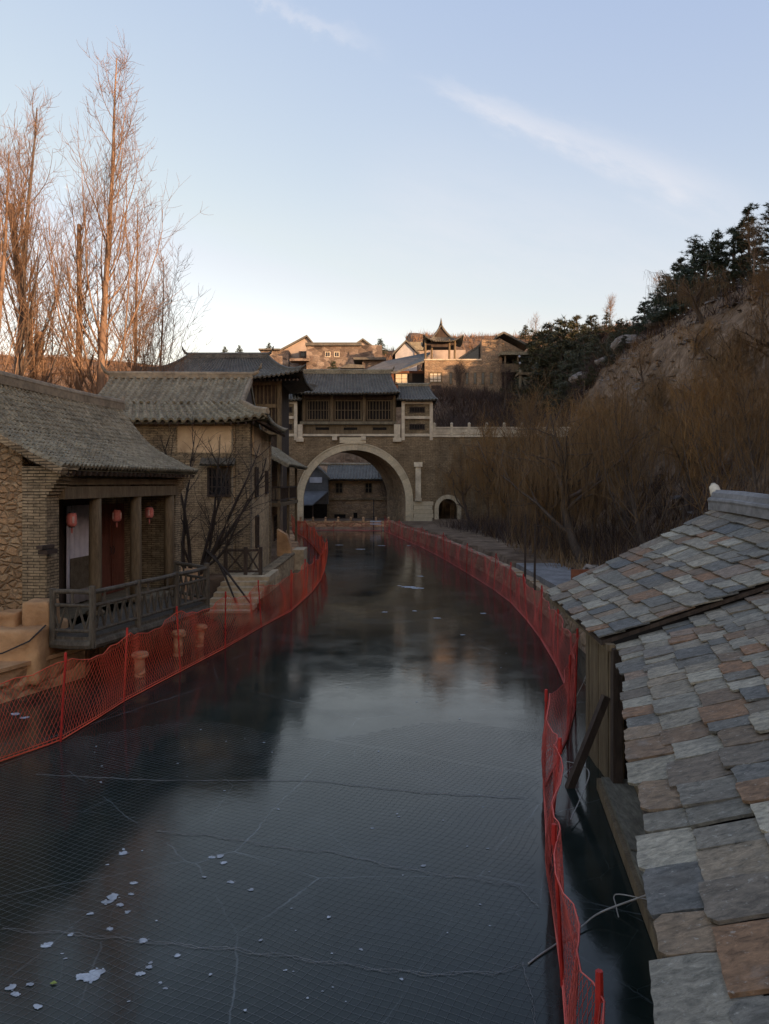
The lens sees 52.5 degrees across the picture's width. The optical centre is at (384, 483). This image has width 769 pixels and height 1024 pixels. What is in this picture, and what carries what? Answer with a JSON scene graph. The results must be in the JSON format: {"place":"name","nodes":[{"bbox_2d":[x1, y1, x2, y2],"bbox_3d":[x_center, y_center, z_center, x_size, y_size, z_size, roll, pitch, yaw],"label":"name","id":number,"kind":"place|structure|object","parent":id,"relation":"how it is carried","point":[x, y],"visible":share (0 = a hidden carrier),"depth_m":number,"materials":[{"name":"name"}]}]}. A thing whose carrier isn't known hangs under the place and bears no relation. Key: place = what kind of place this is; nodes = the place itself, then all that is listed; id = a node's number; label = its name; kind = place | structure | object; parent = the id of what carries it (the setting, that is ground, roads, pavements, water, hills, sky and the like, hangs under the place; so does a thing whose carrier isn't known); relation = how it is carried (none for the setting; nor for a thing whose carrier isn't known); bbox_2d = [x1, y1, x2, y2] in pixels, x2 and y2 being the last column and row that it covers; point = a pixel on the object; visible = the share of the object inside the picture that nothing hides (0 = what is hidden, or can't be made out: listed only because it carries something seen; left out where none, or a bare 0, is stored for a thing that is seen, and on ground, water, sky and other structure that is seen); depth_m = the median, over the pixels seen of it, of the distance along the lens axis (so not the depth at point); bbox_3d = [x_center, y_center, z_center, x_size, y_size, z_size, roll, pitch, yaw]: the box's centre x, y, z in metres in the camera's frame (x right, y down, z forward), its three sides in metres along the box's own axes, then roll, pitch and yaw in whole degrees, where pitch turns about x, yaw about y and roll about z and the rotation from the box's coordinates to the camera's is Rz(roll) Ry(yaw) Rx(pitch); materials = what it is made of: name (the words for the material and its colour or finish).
{"place":"outdoors","nodes":[
{"label":"outdoors","id":0,"kind":"place"},
{"bbox_2d":[0,530,656,1023],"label":"ice","id":1,"kind":"structure","parent":0,"point":[354,648],"depth_m":10.52,"materials":[{"name":"ice"}]},
{"bbox_2d":[0,516,327,761],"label":"net fence","id":2,"kind":"object","parent":1,"relation":"on","point":[323,555],"visible":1,"depth_m":18.35,"materials":[{"name":"plastic"}]},
{"bbox_2d":[5,545,500,1010],"bbox_3d":[-0.892,4.593,31.583,10.231,0.005,52.794,0,0,5],"label":"frost","id":3,"kind":"object","parent":1,"relation":"on","point":[112,897],"visible":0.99,"depth_m":7.74},
{"bbox_2d":[0,721,552,1023],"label":"cracks","id":4,"kind":"object","parent":1,"relation":"on","point":[389,866],"visible":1,"depth_m":9.45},
{"bbox_2d":[277,529,306,569],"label":"buttress","id":5,"kind":"structure","parent":1,"relation":"on","point":[284,544],"depth_m":40.98,"materials":[{"name":"stone"}]},
{"bbox_2d":[384,517,605,1023],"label":"net fence","id":6,"kind":"object","parent":1,"relation":"on","point":[551,826],"visible":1,"depth_m":10.95,"materials":[{"name":"plastic"}]},
{"bbox_2d":[565,589,768,1023],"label":"boathouse","id":7,"kind":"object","parent":1,"relation":"on","point":[685,804],"visible":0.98,"depth_m":5.64,"materials":[{"name":"stone"}]},
{"bbox_2d":[0,276,768,601],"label":"ground","id":8,"kind":"structure","parent":0,"point":[492,546],"depth_m":54.80,"materials":[{"name":"soil"}]},
{"bbox_2d":[0,598,67,684],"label":"earth ledge","id":9,"kind":"object","parent":8,"relation":"on","point":[29,620],"visible":0.71,"depth_m":17.15,"materials":[{"name":"stone"}]},
{"bbox_2d":[0,124,77,380],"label":"bare tree","id":10,"kind":"object","parent":8,"relation":"on","point":[3,260],"visible":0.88,"depth_m":38.88,"materials":[{"name":"beige plant"}]},
{"bbox_2d":[0,134,77,384],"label":"bare tree","id":11,"kind":"object","parent":8,"relation":"on","point":[31,365],"visible":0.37,"depth_m":41.25,"materials":[{"name":"beige plant"}]},
{"bbox_2d":[0,649,89,703],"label":"quay wall","id":12,"kind":"structure","parent":8,"relation":"on","point":[9,670],"depth_m":17.28,"materials":[{"name":"stone"}]},
{"bbox_2d":[0,82,98,383],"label":"bare tree","id":13,"kind":"object","parent":8,"relation":"on","point":[23,280],"visible":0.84,"depth_m":40.21,"materials":[{"name":"beige plant"}]},
{"bbox_2d":[8,259,124,388],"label":"bare tree","id":14,"kind":"object","parent":8,"relation":"on","point":[54,336],"visible":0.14,"depth_m":45.17,"materials":[{"name":"beige plant"}]},
{"bbox_2d":[47,170,111,391],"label":"bare tree","id":15,"kind":"object","parent":8,"relation":"on","point":[76,383],"visible":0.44,"depth_m":42.95,"materials":[{"name":"beige plant"}]},
{"bbox_2d":[0,371,197,626],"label":"stone house","id":16,"kind":"structure","parent":8,"relation":"on","point":[98,459],"depth_m":21.30,"materials":[{"name":"tile"}]},
{"bbox_2d":[59,499,88,607],"bbox_3d":[-8.748,1.925,21.820,0.150,2.950,2.250,0,0,7],"label":"door","id":17,"kind":"structure","parent":16,"relation":"in","point":[63,503],"depth_m":21.35,"materials":[{"name":"black wood"}]},
{"bbox_2d":[101,503,123,595],"bbox_3d":[-8.449,2.025,24.101,0.160,2.750,1.850,0,0,7],"label":"door","id":18,"kind":"structure","parent":16,"relation":"in","point":[112,536],"depth_m":24.16,"materials":[{"name":"red wood"}]},
{"bbox_2d":[49,561,209,649],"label":"timber balcony","id":19,"kind":"structure","parent":16,"relation":"attached to","point":[92,631],"depth_m":18.84,"materials":[{"name":"grey wood"}]},
{"bbox_2d":[1,31,205,393],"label":"bare tree","id":20,"kind":"object","parent":8,"relation":"on","point":[103,327],"visible":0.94,"depth_m":41.99,"materials":[{"name":"beige plant"}]},
{"bbox_2d":[51,278,180,394],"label":"bare tree","id":21,"kind":"object","parent":8,"relation":"on","point":[133,340],"visible":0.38,"depth_m":44.19,"materials":[{"name":"beige plant"}]},
{"bbox_2d":[76,181,213,371],"bbox_3d":[-14.391,-7.025,46.543,7.908,21.245,8.539,0,0,0],"label":"bare tree","id":22,"kind":"object","parent":8,"relation":"on","point":[136,271],"visible":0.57,"depth_m":45.90,"materials":[{"name":"beige plant"}]},
{"bbox_2d":[86,231,210,379],"bbox_3d":[-15.021,-6.376,50.523,8.189,19.934,9.092,0,0,0],"label":"bare tree","id":23,"kind":"object","parent":8,"relation":"on","point":[163,286],"visible":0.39,"depth_m":49.87,"materials":[{"name":"beige plant"}]},
{"bbox_2d":[98,362,287,573],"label":"brick house","id":24,"kind":"structure","parent":8,"relation":"on","point":[222,402],"depth_m":31.97,"materials":[{"name":"brick"}]},
{"bbox_2d":[207,467,230,496],"bbox_3d":[-6.772,-0.050,31.926,0.950,1.200,0.098,0,0,-2],"label":"window","id":25,"kind":"structure","parent":24,"relation":"in","point":[211,481],"depth_m":31.93,"materials":[{"name":"black wood"}]},
{"bbox_2d":[156,411,282,602],"bbox_3d":[-6.682,0.709,29.430,6.053,7.323,4.343,0,0,0],"label":"bare tree","id":26,"kind":"object","parent":8,"relation":"on","point":[207,555],"visible":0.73,"depth_m":29.72,"materials":[{"name":"black plant"}]},
{"bbox_2d":[128,346,319,532],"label":"timber hall","id":27,"kind":"structure","parent":8,"relation":"on","point":[275,384],"depth_m":59.60,"materials":[{"name":"tile"}]},
{"bbox_2d":[206,569,278,612],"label":"stone steps","id":28,"kind":"structure","parent":8,"relation":"on","point":[247,583],"depth_m":29.52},
{"bbox_2d":[223,547,262,575],"bbox_3d":[-5.650,3.125,31.170,1.540,1.150,0.140,0,0,0],"label":"terrace railing","id":29,"kind":"object","parent":28,"relation":"on","point":[245,570],"visible":0.91,"depth_m":31.12,"materials":[{"name":"black wood"}]},
{"bbox_2d":[252,553,294,597],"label":"quay wall","id":30,"kind":"structure","parent":8,"relation":"on","point":[284,563],"depth_m":35.99,"materials":[{"name":"grey stone"}]},
{"bbox_2d":[258,348,290,366],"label":"hill house","id":31,"kind":"structure","parent":8,"relation":"on","point":[280,356],"depth_m":142.00,"materials":[{"name":"stone"}]},
{"bbox_2d":[272,446,307,556],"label":"porch house","id":32,"kind":"structure","parent":8,"relation":"on","point":[283,496],"depth_m":47.91,"materials":[{"name":"brown wood"}]},
{"bbox_2d":[281,335,312,357],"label":"hill house","id":33,"kind":"structure","parent":8,"relation":"on","point":[294,348],"depth_m":146.00,"materials":[{"name":"paint"}]},
{"bbox_2d":[0,316,632,462],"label":"undergrowth","id":34,"kind":"object","parent":8,"relation":"on","point":[414,340],"visible":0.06,"depth_m":185.03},
{"bbox_2d":[290,342,381,368],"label":"hill house","id":35,"kind":"structure","parent":8,"relation":"on","point":[318,355],"depth_m":138.00,"materials":[{"name":"stone"}]},
{"bbox_2d":[290,517,389,526],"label":"stone balustrade","id":36,"kind":"object","parent":8,"relation":"on","point":[333,524],"visible":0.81,"depth_m":77.54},
{"bbox_2d":[304,463,386,517],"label":"valley house","id":37,"kind":"structure","parent":8,"relation":"on","point":[343,490],"depth_m":98.00,"materials":[{"name":"brick"}]},
{"bbox_2d":[340,357,385,368],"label":"hill house","id":38,"kind":"structure","parent":8,"relation":"on","point":[364,362],"depth_m":131.00,"materials":[{"name":"stone"}]},
{"bbox_2d":[368,352,429,388],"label":"hill house","id":39,"kind":"structure","parent":8,"relation":"on","point":[399,374],"depth_m":124.00,"materials":[{"name":"grey tile"}]},
{"bbox_2d":[392,340,465,370],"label":"hill house","id":40,"kind":"structure","parent":8,"relation":"on","point":[405,348],"depth_m":141.80,"materials":[{"name":"paint"}]},
{"bbox_2d":[289,422,570,523],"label":"arched bridge","id":41,"kind":"structure","parent":8,"relation":"on","point":[405,468],"depth_m":80.00,"materials":[{"name":"brick"}]},
{"bbox_2d":[289,394,302,439],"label":"bridge pavilion","id":42,"kind":"structure","parent":41,"relation":"on","point":[295,409],"depth_m":80.25,"materials":[{"name":"grey stone"}]},
{"bbox_2d":[292,367,400,441],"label":"bridge gallery","id":43,"kind":"object","parent":41,"relation":"on","point":[336,403],"visible":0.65,"depth_m":80.91,"materials":[{"name":"grey wood"}]},
{"bbox_2d":[306,400,329,420],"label":"window","id":44,"kind":"structure","parent":43,"relation":"in","point":[316,410],"depth_m":80.96,"materials":[{"name":"brown wood"}]},
{"bbox_2d":[334,400,361,420],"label":"window","id":45,"kind":"structure","parent":43,"relation":"in","point":[344,410],"depth_m":80.96,"materials":[{"name":"brown wood"}]},
{"bbox_2d":[367,400,391,420],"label":"window","id":46,"kind":"structure","parent":43,"relation":"in","point":[377,410],"depth_m":80.96,"materials":[{"name":"brown wood"}]},
{"bbox_2d":[396,382,437,439],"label":"bridge pavilion","id":47,"kind":"structure","parent":41,"relation":"on","point":[415,402],"depth_m":80.25,"materials":[{"name":"tile"}]},
{"bbox_2d":[450,357,469,409],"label":"bare tree","id":48,"kind":"object","parent":8,"relation":"on","point":[459,381],"visible":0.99,"depth_m":107.74,"materials":[{"name":"brown plant"}]},
{"bbox_2d":[430,432,493,520],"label":"willow tree","id":49,"kind":"object","parent":8,"relation":"on","point":[454,485],"visible":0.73,"depth_m":71.88,"materials":[{"name":"brown plant"}]},
{"bbox_2d":[421,331,525,394],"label":"stone lodge","id":50,"kind":"structure","parent":8,"relation":"on","point":[483,358],"depth_m":122.00,"materials":[{"name":"stone"}]},
{"bbox_2d":[421,319,463,358],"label":"roof pavilion","id":51,"kind":"structure","parent":50,"relation":"on","point":[441,338],"depth_m":124.50,"materials":[{"name":"brown wood"}]},
{"bbox_2d":[447,405,526,519],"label":"willow tree","id":52,"kind":"object","parent":8,"relation":"on","point":[486,441],"visible":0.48,"depth_m":64.12,"materials":[{"name":"brown plant"}]},
{"bbox_2d":[390,520,585,653],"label":"quay wall","id":53,"kind":"structure","parent":8,"relation":"on","point":[569,625],"depth_m":33.91,"materials":[{"name":"grey stone"}]},
{"bbox_2d":[448,421,544,529],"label":"willow tree","id":54,"kind":"object","parent":8,"relation":"on","point":[487,461],"visible":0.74,"depth_m":55.65,"materials":[{"name":"brown plant"}]},
{"bbox_2d":[490,360,516,406],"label":"bare tree","id":55,"kind":"object","parent":8,"relation":"on","point":[509,373],"visible":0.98,"depth_m":107.79,"materials":[{"name":"brown plant"}]},
{"bbox_2d":[498,351,531,388],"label":"timber loggia","id":56,"kind":"object","parent":8,"relation":"on","point":[509,356],"visible":0.29,"depth_m":120.50,"materials":[{"name":"brown wood"}]},
{"bbox_2d":[430,348,616,426],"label":"undergrowth","id":57,"kind":"object","parent":8,"relation":"on","point":[459,420],"visible":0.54,"depth_m":104.96,"materials":[{"name":"plant"}]},
{"bbox_2d":[498,328,549,398],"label":"pine tree","id":58,"kind":"object","parent":8,"relation":"on","point":[535,335],"visible":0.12,"depth_m":120.61,"materials":[{"name":"green plant"}]},
{"bbox_2d":[508,341,548,398],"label":"pine tree","id":59,"kind":"object","parent":8,"relation":"on","point":[531,351],"visible":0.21,"depth_m":115.26,"materials":[{"name":"green plant"}]},
{"bbox_2d":[497,360,581,518],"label":"willow tree","id":60,"kind":"object","parent":8,"relation":"on","point":[532,410],"visible":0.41,"depth_m":58.70,"materials":[{"name":"brown plant"}]},
{"bbox_2d":[509,345,570,411],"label":"pine tree","id":61,"kind":"object","parent":8,"relation":"on","point":[545,359],"visible":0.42,"depth_m":107.40,"materials":[{"name":"green plant"}]},
{"bbox_2d":[520,362,565,411],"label":"pine tree","id":62,"kind":"object","parent":8,"relation":"on","point":[554,387],"visible":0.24,"depth_m":105.50,"materials":[{"name":"green plant"}]},
{"bbox_2d":[506,314,580,392],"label":"pine tree","id":63,"kind":"object","parent":8,"relation":"on","point":[561,323],"visible":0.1,"depth_m":114.34,"materials":[{"name":"green plant"}]},
{"bbox_2d":[483,423,606,548],"bbox_3d":[9.463,0.313,43.919,4.871,7.546,7.160,0,0,-29],"label":"willow tree","id":64,"kind":"object","parent":8,"relation":"on","point":[543,516],"visible":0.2,"depth_m":43.93,"materials":[{"name":"brown plant"}]},
{"bbox_2d":[489,399,613,557],"bbox_3d":[8.211,0.074,39.005,6.157,8.196,4.807,0,0,0],"label":"willow tree","id":65,"kind":"object","parent":8,"relation":"on","point":[543,503],"visible":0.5,"depth_m":38.47,"materials":[{"name":"brown plant"}]},
{"bbox_2d":[531,331,578,399],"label":"pine tree","id":66,"kind":"object","parent":8,"relation":"on","point":[562,344],"visible":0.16,"depth_m":109.81,"materials":[{"name":"green plant"}]},
{"bbox_2d":[537,349,576,404],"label":"pine tree","id":67,"kind":"object","parent":8,"relation":"on","point":[564,374],"visible":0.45,"depth_m":102.82,"materials":[{"name":"green plant"}]},
{"bbox_2d":[556,315,596,371],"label":"pine tree","id":68,"kind":"object","parent":8,"relation":"on","point":[574,325],"visible":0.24,"depth_m":111.48,"materials":[{"name":"green plant"}]},
{"bbox_2d":[559,324,599,372],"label":"pine tree","id":69,"kind":"object","parent":8,"relation":"on","point":[584,337],"visible":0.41,"depth_m":107.88,"materials":[{"name":"green plant"}]},
{"bbox_2d":[491,389,686,562],"bbox_3d":[8.714,-0.085,37.255,8.092,8.576,8.437,0,0,-42],"label":"willow tree","id":70,"kind":"object","parent":8,"relation":"on","point":[567,529],"visible":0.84,"depth_m":36.41,"materials":[{"name":"brown plant"}]},
{"bbox_2d":[548,380,629,553],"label":"willow tree","id":71,"kind":"object","parent":8,"relation":"on","point":[594,500],"visible":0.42,"depth_m":37.99,"materials":[{"name":"brown plant"}]},
{"bbox_2d":[433,267,768,594],"bbox_3d":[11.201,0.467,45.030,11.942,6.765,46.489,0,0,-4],"label":"undergrowth","id":72,"kind":"object","parent":8,"relation":"on","point":[473,526],"visible":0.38,"depth_m":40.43,"materials":[{"name":"plant"}]},
{"bbox_2d":[562,385,666,528],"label":"willow tree","id":73,"kind":"object","parent":8,"relation":"on","point":[612,480],"visible":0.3,"depth_m":42.49,"materials":[{"name":"brown plant"}]},
{"bbox_2d":[562,387,685,493],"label":"willow tree","id":74,"kind":"object","parent":8,"relation":"on","point":[594,398],"visible":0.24,"depth_m":47.95,"materials":[{"name":"brown plant"}]},
{"bbox_2d":[623,300,651,336],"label":"pine tree","id":75,"kind":"object","parent":8,"relation":"on","point":[638,327],"visible":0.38,"depth_m":83.86,"materials":[{"name":"green plant"}]},
{"bbox_2d":[628,333,660,386],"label":"willow tree","id":76,"kind":"object","parent":8,"relation":"on","point":[642,356],"visible":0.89,"depth_m":62.36,"materials":[{"name":"brown plant"}]},
{"bbox_2d":[562,337,740,544],"bbox_3d":[10.961,-1.078,32.935,7.245,10.044,5.073,0,0,5],"label":"willow tree","id":77,"kind":"object","parent":8,"relation":"on","point":[617,397],"visible":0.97,"depth_m":33.05,"materials":[{"name":"brown plant"}]},
{"bbox_2d":[542,274,768,513],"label":"hillside","id":78,"kind":"structure","parent":8,"relation":"on","point":[687,340],"depth_m":59.25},
{"bbox_2d":[546,483,768,783],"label":"boathouse","id":79,"kind":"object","parent":8,"relation":"on","point":[716,556],"visible":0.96,"depth_m":12.96,"materials":[{"name":"stone"}]},
{"bbox_2d":[631,371,684,427],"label":"willow tree","id":80,"kind":"object","parent":8,"relation":"on","point":[657,395],"visible":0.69,"depth_m":48.98,"materials":[{"name":"brown plant"}]},
{"bbox_2d":[628,272,689,328],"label":"pine tree","id":81,"kind":"object","parent":8,"relation":"on","point":[654,309],"visible":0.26,"depth_m":76.61,"materials":[{"name":"green plant"}]},
{"bbox_2d":[643,257,689,321],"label":"pine tree","id":82,"kind":"object","parent":8,"relation":"on","point":[661,299],"visible":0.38,"depth_m":73.74,"materials":[{"name":"green plant"}]},
{"bbox_2d":[632,379,720,474],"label":"willow tree","id":83,"kind":"object","parent":8,"relation":"on","point":[652,420],"visible":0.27,"depth_m":40.58,"materials":[{"name":"brown plant"}]},
{"bbox_2d":[592,261,768,371],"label":"undergrowth","id":84,"kind":"object","parent":8,"relation":"on","point":[681,316],"visible":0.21,"depth_m":64.82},
{"bbox_2d":[661,234,709,316],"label":"pine tree","id":85,"kind":"object","parent":8,"relation":"on","point":[696,241],"visible":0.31,"depth_m":71.89,"materials":[{"name":"green plant"}]},
{"bbox_2d":[643,261,733,323],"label":"willow tree","id":86,"kind":"object","parent":8,"relation":"on","point":[703,288],"visible":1,"depth_m":57.78,"materials":[{"name":"brown plant"}]},
{"bbox_2d":[647,378,739,519],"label":"willow tree","id":87,"kind":"object","parent":8,"relation":"on","point":[677,455],"visible":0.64,"depth_m":35.98,"materials":[{"name":"brown plant"}]},
{"bbox_2d":[657,240,730,313],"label":"pine tree","id":88,"kind":"object","parent":8,"relation":"on","point":[700,261],"visible":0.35,"depth_m":70.55,"materials":[{"name":"green plant"}]},
{"bbox_2d":[671,316,728,362],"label":"willow tree","id":89,"kind":"object","parent":8,"relation":"on","point":[700,336],"visible":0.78,"depth_m":53.42,"materials":[{"name":"brown plant"}]},
{"bbox_2d":[646,339,764,514],"bbox_3d":[12.019,-0.975,28.892,5.334,8.834,4.035,0,0,5],"label":"willow tree","id":90,"kind":"object","parent":8,"relation":"on","point":[719,467],"visible":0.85,"depth_m":28.83,"materials":[{"name":"brown plant"}]},
{"bbox_2d":[650,366,761,430],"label":"willow tree","id":91,"kind":"object","parent":8,"relation":"on","point":[683,396],"visible":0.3,"depth_m":40.11,"materials":[{"name":"brown plant"}]},
{"bbox_2d":[686,229,745,306],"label":"pine tree","id":92,"kind":"object","parent":8,"relation":"on","point":[714,246],"visible":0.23,"depth_m":68.67,"materials":[{"name":"green plant"}]},
{"bbox_2d":[673,328,767,396],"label":"willow tree","id":93,"kind":"object","parent":8,"relation":"on","point":[706,355],"visible":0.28,"depth_m":44.55,"materials":[{"name":"brown plant"}]},
{"bbox_2d":[692,225,752,308],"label":"pine tree","id":94,"kind":"object","parent":8,"relation":"on","point":[723,244],"visible":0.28,"depth_m":67.86,"materials":[{"name":"green plant"}]},
{"bbox_2d":[686,329,768,496],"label":"willow tree","id":95,"kind":"object","parent":8,"relation":"on","point":[753,474],"visible":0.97,"depth_m":27.81,"materials":[{"name":"brown plant"}]},
{"bbox_2d":[687,323,768,401],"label":"willow tree","id":96,"kind":"object","parent":8,"relation":"on","point":[723,359],"visible":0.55,"depth_m":39.01,"materials":[{"name":"brown plant"}]},
{"bbox_2d":[699,369,768,484],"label":"willow tree","id":97,"kind":"object","parent":8,"relation":"on","point":[752,433],"visible":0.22,"depth_m":33.29,"materials":[{"name":"brown plant"}]},
{"bbox_2d":[702,202,768,300],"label":"pine tree","id":98,"kind":"object","parent":8,"relation":"on","point":[743,244],"visible":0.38,"depth_m":65.89,"materials":[{"name":"green plant"}]},
{"bbox_2d":[723,305,768,370],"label":"willow tree","id":99,"kind":"object","parent":8,"relation":"on","point":[757,340],"visible":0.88,"depth_m":38.18,"materials":[{"name":"brown plant"}]},
{"bbox_2d":[729,266,768,328],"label":"willow tree","id":100,"kind":"object","parent":8,"relation":"on","point":[764,283],"visible":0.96,"depth_m":43.78,"materials":[{"name":"brown plant"}]},
{"bbox_2d":[734,209,768,282],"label":"tree","id":101,"kind":"object","parent":8,"relation":"on","point":[753,242],"visible":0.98,"depth_m":58.10,"materials":[{"name":"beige plant"}]},
{"bbox_2d":[744,202,768,283],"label":"pine tree","id":102,"kind":"object","parent":8,"relation":"on","point":[766,240],"visible":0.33,"depth_m":62.93,"materials":[{"name":"green plant"}]},
{"bbox_2d":[0,0,768,364],"label":"sky","id":103,"kind":"structure","parent":0,"point":[369,170],"materials":[{"name":"blue"}]},
{"bbox_2d":[516,563,570,587],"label":"path","id":104,"kind":"structure","parent":0,"point":[550,576],"depth_m":31.28,"materials":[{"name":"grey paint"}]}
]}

